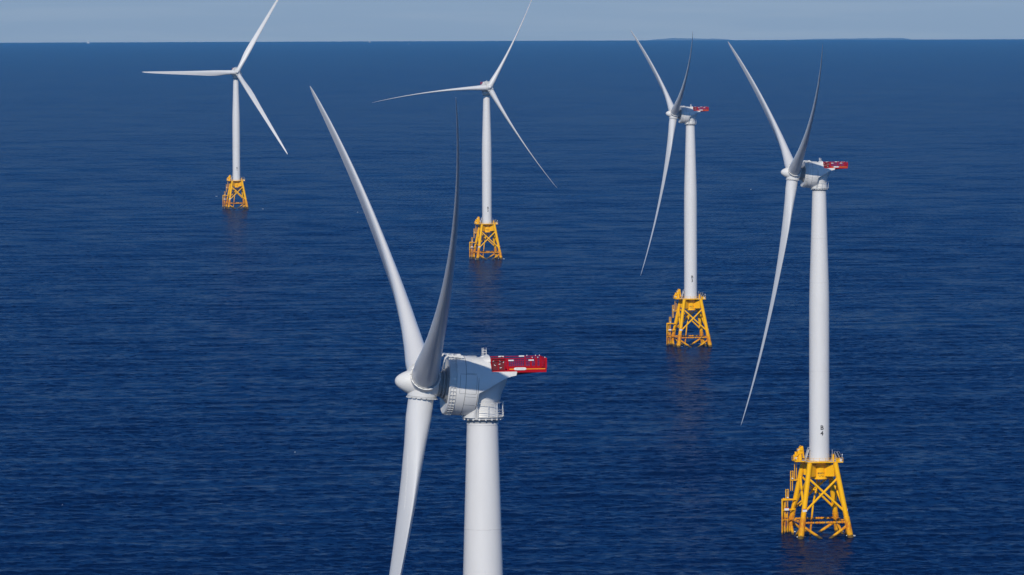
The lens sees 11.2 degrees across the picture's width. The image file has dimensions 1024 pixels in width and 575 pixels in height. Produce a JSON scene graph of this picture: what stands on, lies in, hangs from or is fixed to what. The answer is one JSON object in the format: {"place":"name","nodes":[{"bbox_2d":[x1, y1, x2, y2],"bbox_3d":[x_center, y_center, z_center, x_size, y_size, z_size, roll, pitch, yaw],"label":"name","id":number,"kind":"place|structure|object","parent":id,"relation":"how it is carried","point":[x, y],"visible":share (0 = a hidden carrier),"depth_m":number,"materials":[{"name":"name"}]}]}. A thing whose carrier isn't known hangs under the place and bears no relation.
{"place":"outdoors","nodes":[
{"label":"outdoors","id":0,"kind":"place"},
{"bbox_2d":[0,39,1023,574],"bbox_3d":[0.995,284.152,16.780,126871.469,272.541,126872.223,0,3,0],"label":"sea","id":1,"kind":"structure","parent":0,"point":[196,377],"depth_m":2642.21,"materials":[{"name":"liquid"}]},
{"bbox_2d":[144,0,286,208],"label":"wind turbine","id":2,"kind":"object","parent":1,"relation":"in","point":[236,73],"visible":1,"depth_m":3923.36,"materials":[{"name":"white paint"}]},
{"bbox_2d":[310,86,546,574],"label":"wind turbine","id":3,"kind":"object","parent":1,"relation":"in","point":[469,389],"visible":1,"depth_m":652.00,"materials":[{"name":"white paint"}]},
{"bbox_2d":[377,0,556,259],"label":"wind turbine","id":4,"kind":"object","parent":1,"relation":"in","point":[486,224],"visible":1,"depth_m":3114.70,"materials":[{"name":"white paint"}]},
{"bbox_2d":[631,31,711,346],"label":"wind turbine","id":5,"kind":"object","parent":1,"relation":"in","point":[686,116],"visible":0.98,"depth_m":2302.28,"materials":[{"name":"white paint"}]},
{"bbox_2d":[728,42,853,538],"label":"wind turbine","id":6,"kind":"object","parent":1,"relation":"in","point":[813,177],"visible":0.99,"depth_m":1473.43,"materials":[{"name":"white paint"}]},
{"bbox_2d":[0,0,1023,42],"label":"sky","id":7,"kind":"structure","parent":0,"point":[21,21],"materials":[{"name":"blue"}]},
{"bbox_2d":[654,38,727,39],"bbox_3d":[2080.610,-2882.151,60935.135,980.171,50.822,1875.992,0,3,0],"label":"island","id":8,"kind":"structure","parent":0,"point":[688,39],"depth_m":60433.71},
{"bbox_2d":[801,38,910,39],"bbox_3d":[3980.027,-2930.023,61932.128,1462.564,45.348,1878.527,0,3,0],"label":"island","id":9,"kind":"structure","parent":0,"point":[862,39],"depth_m":61426.82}
]}

